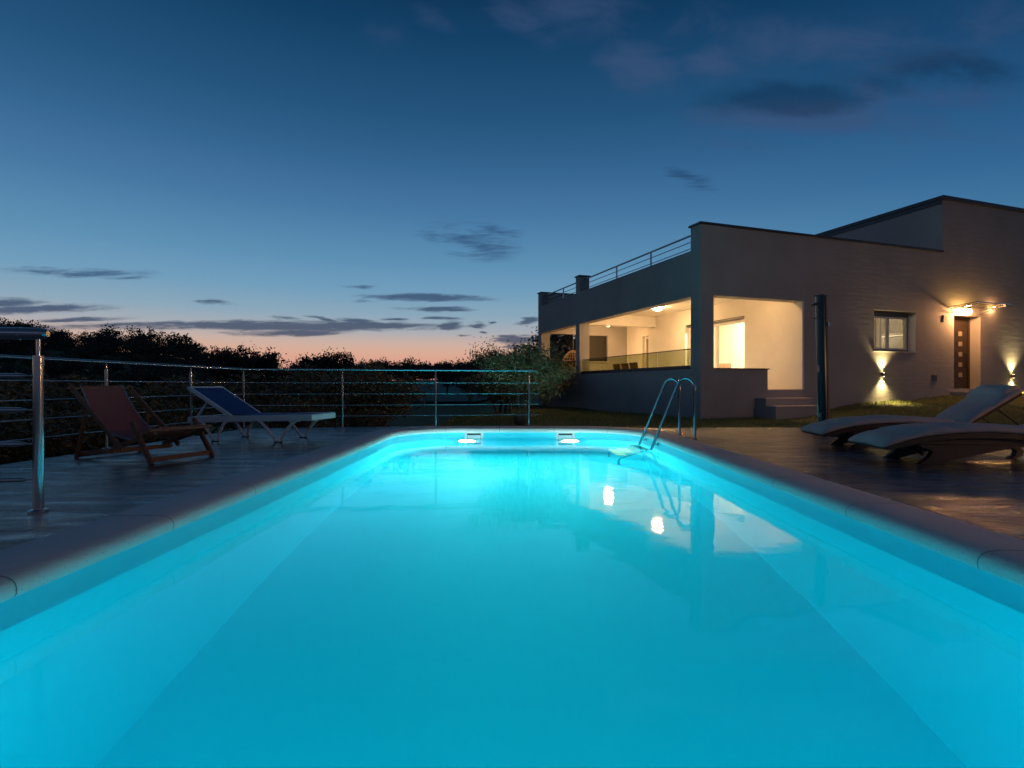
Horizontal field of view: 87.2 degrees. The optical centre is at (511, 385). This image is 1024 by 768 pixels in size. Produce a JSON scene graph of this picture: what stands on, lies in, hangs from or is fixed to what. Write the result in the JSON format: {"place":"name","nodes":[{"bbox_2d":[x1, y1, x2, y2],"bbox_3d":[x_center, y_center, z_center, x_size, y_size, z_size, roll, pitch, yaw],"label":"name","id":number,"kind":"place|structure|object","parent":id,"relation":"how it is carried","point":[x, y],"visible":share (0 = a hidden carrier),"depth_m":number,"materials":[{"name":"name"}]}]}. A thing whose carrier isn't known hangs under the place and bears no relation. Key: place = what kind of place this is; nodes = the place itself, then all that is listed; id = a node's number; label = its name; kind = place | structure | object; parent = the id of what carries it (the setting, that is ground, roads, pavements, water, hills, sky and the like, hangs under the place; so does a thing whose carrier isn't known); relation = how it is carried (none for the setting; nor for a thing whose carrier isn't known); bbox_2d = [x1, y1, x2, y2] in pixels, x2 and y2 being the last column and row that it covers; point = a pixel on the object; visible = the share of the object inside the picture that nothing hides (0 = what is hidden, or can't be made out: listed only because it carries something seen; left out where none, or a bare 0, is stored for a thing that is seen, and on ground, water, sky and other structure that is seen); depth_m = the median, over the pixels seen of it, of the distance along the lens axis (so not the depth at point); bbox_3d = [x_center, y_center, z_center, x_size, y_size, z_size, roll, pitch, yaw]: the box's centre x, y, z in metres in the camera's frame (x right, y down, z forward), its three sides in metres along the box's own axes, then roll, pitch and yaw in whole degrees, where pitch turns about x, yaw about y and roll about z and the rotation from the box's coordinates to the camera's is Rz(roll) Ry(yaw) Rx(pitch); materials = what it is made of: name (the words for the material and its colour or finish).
{"place":"outdoors","nodes":[
{"label":"outdoors","id":0,"kind":"place"},
{"bbox_2d":[411,380,487,401],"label":"meadow","id":1,"kind":"structure","parent":0,"point":[445,397],"depth_m":72.92,"materials":[{"name":"green plant"}]},
{"bbox_2d":[0,344,1023,460],"bbox_3d":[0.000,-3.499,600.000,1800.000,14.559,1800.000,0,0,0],"label":"ground","id":2,"kind":"structure","parent":0,"point":[409,421],"depth_m":17.32,"materials":[{"name":"green plant"}]},
{"bbox_2d":[0,383,44,429],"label":"garden shrub","id":3,"kind":"object","parent":2,"relation":"on","point":[7,397],"visible":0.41,"depth_m":7.65,"materials":[{"name":"green plant"}]},
{"bbox_2d":[0,366,49,412],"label":"garden shrub","id":4,"kind":"object","parent":2,"relation":"on","point":[22,384],"visible":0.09,"depth_m":10.12,"materials":[{"name":"green plant"}]},
{"bbox_2d":[1,379,78,413],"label":"olive tree","id":5,"kind":"object","parent":2,"relation":"on","point":[45,394],"visible":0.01,"depth_m":13.48,"materials":[{"name":"green plant"}]},
{"bbox_2d":[0,403,111,464],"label":"garden shrub","id":6,"kind":"object","parent":2,"relation":"on","point":[22,430],"visible":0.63,"depth_m":6.86,"materials":[{"name":"green plant"}]},
{"bbox_2d":[0,368,113,461],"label":"garden shrub","id":7,"kind":"object","parent":2,"relation":"on","point":[54,406],"visible":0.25,"depth_m":9.11,"materials":[{"name":"green plant"}]},
{"bbox_2d":[21,379,182,439],"bbox_3d":[-8.002,0.754,10.654,2.708,1.769,2.529,0,0,-15],"label":"garden shrub","id":8,"kind":"object","parent":2,"relation":"on","point":[151,400],"visible":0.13,"depth_m":10.87,"materials":[{"name":"green plant"}]},
{"bbox_2d":[25,398,183,460],"bbox_3d":[-6.232,0.914,8.244,2.040,1.451,2.051,0,0,-32],"label":"garden shrub","id":9,"kind":"object","parent":2,"relation":"on","point":[90,420],"visible":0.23,"depth_m":7.85,"materials":[{"name":"green plant"}]},
{"bbox_2d":[125,382,207,423],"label":"olive tree","id":10,"kind":"object","parent":2,"relation":"on","point":[161,390],"visible":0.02,"depth_m":15.35,"materials":[{"name":"green plant"}]},
{"bbox_2d":[133,400,222,444],"bbox_3d":[-6.249,0.937,9.530,2.031,1.382,1.896,0,0,11],"label":"garden shrub","id":11,"kind":"object","parent":2,"relation":"on","point":[179,413],"visible":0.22,"depth_m":9.51,"materials":[{"name":"green plant"}]},
{"bbox_2d":[126,371,292,434],"bbox_3d":[-7.104,0.632,12.890,3.698,2.065,3.679,0,0,-40],"label":"olive tree","id":12,"kind":"object","parent":2,"relation":"on","point":[232,388],"visible":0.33,"depth_m":12.76,"materials":[{"name":"green plant"}]},
{"bbox_2d":[198,346,237,386],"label":"horizon tree","id":13,"kind":"object","parent":2,"relation":"on","point":[221,360],"visible":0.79,"depth_m":61.26,"materials":[{"name":"green plant"}]},
{"bbox_2d":[0,317,468,402],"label":"distant wood","id":14,"kind":"object","parent":2,"relation":"on","point":[142,345],"visible":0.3,"depth_m":96.28,"materials":[{"name":"green plant"}]},
{"bbox_2d":[226,342,261,389],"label":"horizon tree","id":15,"kind":"object","parent":2,"relation":"on","point":[240,353],"visible":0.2,"depth_m":63.26,"materials":[{"name":"green plant"}]},
{"bbox_2d":[231,346,286,403],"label":"horizon tree","id":16,"kind":"object","parent":2,"relation":"on","point":[265,362],"visible":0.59,"depth_m":59.35,"materials":[{"name":"green plant"}]},
{"bbox_2d":[241,389,349,427],"bbox_3d":[-4.595,0.838,11.363,2.317,1.533,2.076,0,0,33],"label":"garden shrub","id":17,"kind":"object","parent":2,"relation":"on","point":[291,409],"visible":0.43,"depth_m":11.23,"materials":[{"name":"green plant"}]},
{"bbox_2d":[281,352,324,384],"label":"horizon tree","id":18,"kind":"object","parent":2,"relation":"on","point":[307,360],"visible":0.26,"depth_m":61.19,"materials":[{"name":"green plant"}]},
{"bbox_2d":[247,367,389,427],"bbox_3d":[-5.122,0.588,14.793,3.918,2.215,4.177,0,0,27],"label":"olive tree","id":19,"kind":"object","parent":2,"relation":"on","point":[302,378],"visible":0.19,"depth_m":14.07,"materials":[{"name":"green plant"}]},
{"bbox_2d":[311,346,344,375],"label":"horizon tree","id":20,"kind":"object","parent":2,"relation":"on","point":[326,361],"visible":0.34,"depth_m":64.93,"materials":[{"name":"green plant"}]},
{"bbox_2d":[264,361,412,426],"bbox_3d":[-6.425,0.533,19.890,5.213,2.982,5.240,0,0,34],"label":"olive tree","id":21,"kind":"object","parent":2,"relation":"on","point":[292,372],"visible":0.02,"depth_m":19.46,"materials":[{"name":"green plant"}]},
{"bbox_2d":[329,350,356,374],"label":"horizon tree","id":22,"kind":"object","parent":2,"relation":"on","point":[345,360],"visible":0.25,"depth_m":63.63,"materials":[{"name":"green plant"}]},
{"bbox_2d":[346,359,367,372],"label":"horizon tree","id":23,"kind":"object","parent":2,"relation":"on","point":[350,366],"visible":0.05,"depth_m":60.02,"materials":[{"name":"green plant"}]},
{"bbox_2d":[294,360,431,426],"bbox_3d":[-3.722,0.445,13.655,3.460,2.223,3.862,0,0,-21],"label":"olive tree","id":24,"kind":"object","parent":2,"relation":"on","point":[367,395],"visible":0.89,"depth_m":13.05,"materials":[{"name":"green plant"}]},
{"bbox_2d":[335,407,399,426],"bbox_3d":[-3.161,0.915,11.657,1.354,0.884,1.264,0,0,5],"label":"garden shrub","id":25,"kind":"object","parent":2,"relation":"on","point":[361,419],"visible":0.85,"depth_m":11.52,"materials":[{"name":"green plant"}]},
{"bbox_2d":[320,363,431,419],"bbox_3d":[-5.198,0.578,19.092,4.914,2.782,4.610,0,0,24],"label":"olive tree","id":26,"kind":"object","parent":2,"relation":"on","point":[394,379],"visible":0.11,"depth_m":18.65,"materials":[{"name":"green plant"}]},
{"bbox_2d":[370,357,395,377],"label":"horizon tree","id":27,"kind":"object","parent":2,"relation":"on","point":[385,364],"visible":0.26,"depth_m":65.61,"materials":[{"name":"green plant"}]},
{"bbox_2d":[390,356,428,387],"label":"horizon tree","id":28,"kind":"object","parent":2,"relation":"on","point":[406,365],"visible":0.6,"depth_m":69.44,"materials":[{"name":"green plant"}]},
{"bbox_2d":[423,385,425,419],"bbox_3d":[-6.152,1.292,38.000,0.300,2.725,0.120,0,0,0],"label":"field post","id":29,"kind":"object","parent":2,"relation":"on","point":[424,386],"visible":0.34,"depth_m":37.96,"materials":[{"name":"brown wood"}]},
{"bbox_2d":[432,359,458,392],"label":"horizon tree","id":30,"kind":"object","parent":2,"relation":"on","point":[442,374],"visible":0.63,"depth_m":75.40,"materials":[{"name":"green plant"}]},
{"bbox_2d":[445,357,481,403],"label":"horizon tree","id":31,"kind":"object","parent":2,"relation":"on","point":[458,374],"visible":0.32,"depth_m":59.19,"materials":[{"name":"green plant"}]},
{"bbox_2d":[462,349,506,398],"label":"horizon tree","id":32,"kind":"object","parent":2,"relation":"on","point":[481,362],"visible":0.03,"depth_m":49.92,"materials":[{"name":"green plant"}]},
{"bbox_2d":[460,351,536,412],"bbox_3d":[-0.413,-0.043,22.044,3.337,2.946,2.868,0,0,6],"label":"dense tree","id":33,"kind":"object","parent":2,"relation":"on","point":[499,402],"visible":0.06,"depth_m":21.92,"materials":[{"name":"green plant"}]},
{"bbox_2d":[454,372,547,413],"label":"olive tree","id":34,"kind":"object","parent":2,"relation":"on","point":[493,389],"visible":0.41,"depth_m":15.32,"materials":[{"name":"green plant"}]},
{"bbox_2d":[0,426,1023,550],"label":"pool deck","id":35,"kind":"structure","parent":2,"relation":"on","point":[985,490],"depth_m":4.77,"materials":[{"name":"wood"}]},
{"bbox_2d":[0,327,49,513],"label":"step railing","id":36,"kind":"object","parent":35,"relation":"on","point":[38,335],"visible":1,"depth_m":3.30,"materials":[{"name":"metal"}]},
{"bbox_2d":[67,385,214,464],"bbox_3d":[-4.035,0.392,5.840,1.415,0.805,0.690,0,0,23],"label":"deck chair","id":37,"kind":"object","parent":35,"relation":"on","point":[111,411],"visible":0.97,"depth_m":5.86,"materials":[{"name":"brown fabric"}]},
{"bbox_2d":[187,386,335,442],"bbox_3d":[-3.580,0.397,7.747,1.850,0.766,0.732,0,0,7],"label":"plastic lounger","id":38,"kind":"object","parent":35,"relation":"on","point":[231,406],"visible":0.97,"depth_m":7.54,"materials":[{"name":"blue fabric"}]},
{"bbox_2d":[0,354,538,448],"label":"pool railing","id":39,"kind":"object","parent":35,"relation":"on","point":[106,381],"visible":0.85,"depth_m":9.61,"materials":[{"name":"metal"}]},
{"bbox_2d":[0,426,1023,602],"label":"pool coping","id":40,"kind":"object","parent":35,"relation":"on","point":[30,565],"visible":0.99,"depth_m":3.26,"materials":[{"name":"stone"}]},
{"bbox_2d":[1,427,1023,596],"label":"pool coping joints","id":41,"kind":"object","parent":40,"relation":"on","point":[499,431],"visible":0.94,"depth_m":3.18,"materials":[{"name":"grey"}]},
{"bbox_2d":[811,294,829,421],"bbox_3d":[4.929,-0.334,8.553,0.375,2.223,0.240,0,0,-38],"label":"solar shower","id":42,"kind":"object","parent":35,"relation":"on","point":[822,325],"visible":0.75,"depth_m":8.54,"materials":[{"name":"black plastic"}]},
{"bbox_2d":[800,384,1023,448],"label":"rattan lounger","id":43,"kind":"object","parent":35,"relation":"on","point":[978,403],"visible":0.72,"depth_m":6.65,"materials":[{"name":"wicker"}]},
{"bbox_2d":[848,422,1023,464],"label":"rattan lounger","id":44,"kind":"object","parent":35,"relation":"on","point":[941,442],"visible":1,"depth_m":5.28,"materials":[{"name":"wicker"}]},
{"bbox_2d":[0,432,1023,631],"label":"pool basin","id":45,"kind":"object","parent":2,"relation":"on","point":[27,605],"visible":0.1,"depth_m":3.20,"materials":[{"name":"teal tile"}]},
{"bbox_2d":[464,432,483,438],"bbox_3d":[-0.700,0.950,9.896,0.350,0.210,0.012,0,0,0],"label":"skimmer","id":46,"kind":"object","parent":45,"relation":"attached to","point":[473,435],"visible":0.57,"depth_m":9.89,"materials":[{"name":"plastic"}]},
{"bbox_2d":[0,439,1023,767],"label":"water","id":47,"kind":"structure","parent":45,"relation":"in","point":[518,603],"depth_m":2.08,"materials":[{"name":"blue liquid"}]},
{"bbox_2d":[556,432,574,438],"bbox_3d":[0.980,0.950,9.883,0.350,0.210,0.012,0,0,0],"label":"skimmer","id":48,"kind":"object","parent":45,"relation":"attached to","point":[565,435],"visible":0.52,"depth_m":9.88,"materials":[{"name":"plastic"}]},
{"bbox_2d":[638,377,696,449],"bbox_3d":[2.187,1.330,8.612,1.864,2.921,0.614,0,0,43],"label":"pool ladder","id":49,"kind":"object","parent":45,"relation":"attached to","point":[678,385],"visible":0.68,"depth_m":8.22,"materials":[{"name":"metal"}]},
{"bbox_2d":[481,352,545,406],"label":"dense tree","id":50,"kind":"object","parent":2,"relation":"on","point":[514,395],"depth_m":20.37,"materials":[{"name":"green plant"}]},
{"bbox_2d":[456,336,574,425],"bbox_3d":[0.153,-0.046,10.957,2.501,1.900,2.379,0,0,0],"label":"olive tree","id":51,"kind":"object","parent":2,"relation":"on","point":[521,360],"visible":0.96,"depth_m":10.74,"materials":[{"name":"green plant"}]},
{"bbox_2d":[491,358,581,407],"bbox_3d":[0.902,-0.093,18.659,3.690,1.927,3.306,0,0,43],"label":"olive tree","id":52,"kind":"object","parent":2,"relation":"on","point":[544,404],"visible":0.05,"depth_m":18.51,"materials":[{"name":"green plant"}]},
{"bbox_2d":[512,338,571,394],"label":"dense tree","id":53,"kind":"object","parent":2,"relation":"on","point":[536,344],"visible":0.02,"depth_m":26.95,"materials":[{"name":"green plant"}]},
{"bbox_2d":[526,326,575,368],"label":"garden tree","id":54,"kind":"object","parent":2,"relation":"on","point":[561,340],"visible":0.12,"depth_m":25.01,"materials":[{"name":"green plant"}]},
{"bbox_2d":[537,195,1023,419],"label":"house","id":55,"kind":"structure","parent":2,"relation":"on","point":[903,288],"depth_m":15.02,"materials":[{"name":"paint"}]},
{"bbox_2d":[562,350,575,371],"bbox_3d":[2.473,-1.442,21.404,0.856,2.135,0.840,0,0,-34],"label":"hanging chair","id":56,"kind":"object","parent":55,"relation":"hanging from","point":[569,352],"visible":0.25,"depth_m":21.62,"materials":[{"name":"wicker"}]},
{"bbox_2d":[589,336,605,361],"bbox_3d":[3.543,-1.558,22.842,1.210,1.125,0.220,0,0,-19],"label":"shuttered window","id":57,"kind":"structure","parent":55,"relation":"in","point":[597,344],"depth_m":22.93,"materials":[{"name":"wood"}]},
{"bbox_2d":[613,364,620,369],"bbox_3d":[3.870,-0.319,18.809,0.538,0.862,0.476,0,0,-19],"label":"dining chair","id":58,"kind":"object","parent":55,"relation":"on","point":[616,366],"visible":0.13,"depth_m":18.70,"materials":[{"name":"brown wood"}]},
{"bbox_2d":[621,363,628,368],"bbox_3d":[4.028,-0.319,18.197,0.538,0.862,0.476,0,0,-19],"label":"dining chair","id":59,"kind":"object","parent":55,"relation":"on","point":[624,365],"visible":0.18,"depth_m":18.09,"materials":[{"name":"brown wood"}]},
{"bbox_2d":[629,362,637,368],"bbox_3d":[4.182,-0.319,17.595,0.538,0.862,0.476,0,0,-19],"label":"dining chair","id":60,"kind":"object","parent":55,"relation":"on","point":[633,365],"visible":0.16,"depth_m":17.48,"materials":[{"name":"brown wood"}]},
{"bbox_2d":[645,336,648,367],"bbox_3d":[5.661,-0.960,21.699,0.072,2.100,1.000,0,0,-19],"label":"terrace door","id":61,"kind":"structure","parent":55,"relation":"in","point":[647,337],"depth_m":22.07,"materials":[{"name":"white glass"}]},
{"bbox_2d":[686,316,743,367],"bbox_3d":[6.380,-0.964,16.818,0.172,2.108,2.700,0,0,-19],"label":"sliding door","id":62,"kind":"structure","parent":55,"relation":"in","point":[735,320],"depth_m":16.79,"materials":[{"name":"white glass"}]},
{"bbox_2d":[719,363,730,367],"bbox_3d":[7.051,-0.319,17.781,0.476,0.862,0.538,0,0,11],"label":"sofa","id":63,"kind":"object","parent":55,"relation":"on","point":[724,365],"visible":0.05,"depth_m":17.99,"materials":[{"name":"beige fabric"}]},
{"bbox_2d":[873,311,917,352],"bbox_3d":[10.361,-1.220,15.005,1.680,2.000,0.760,0,0,-19],"label":"window","id":64,"kind":"structure","parent":55,"relation":"in","point":[909,321],"depth_m":15.00,"materials":[{"name":"white glass"}]},
{"bbox_2d":[954,317,969,387],"bbox_3d":[13.152,-0.965,15.919,1.130,2.090,0.113,0,0,-19],"label":"front door","id":65,"kind":"structure","parent":55,"relation":"in","point":[961,326],"depth_m":15.99,"materials":[{"name":"brown wood"}]},
{"bbox_2d":[966,307,971,313],"bbox_3d":[13.008,-2.131,15.303,0.140,0.203,0.140,0,0,-19],"label":"door lamp","id":66,"kind":"object","parent":55,"relation":"attached to","point":[968,311],"visible":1,"depth_m":15.27,"materials":[{"name":"glass"}]},
{"bbox_2d":[0,0,1023,379],"label":"sky","id":67,"kind":"structure","parent":0,"point":[396,180],"materials":[{"name":"blue"}]},
{"bbox_2d":[437,394,1023,427],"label":"grass","id":68,"kind":"structure","parent":0,"point":[586,416],"depth_m":12.46,"materials":[{"name":"green plant"}]}
]}

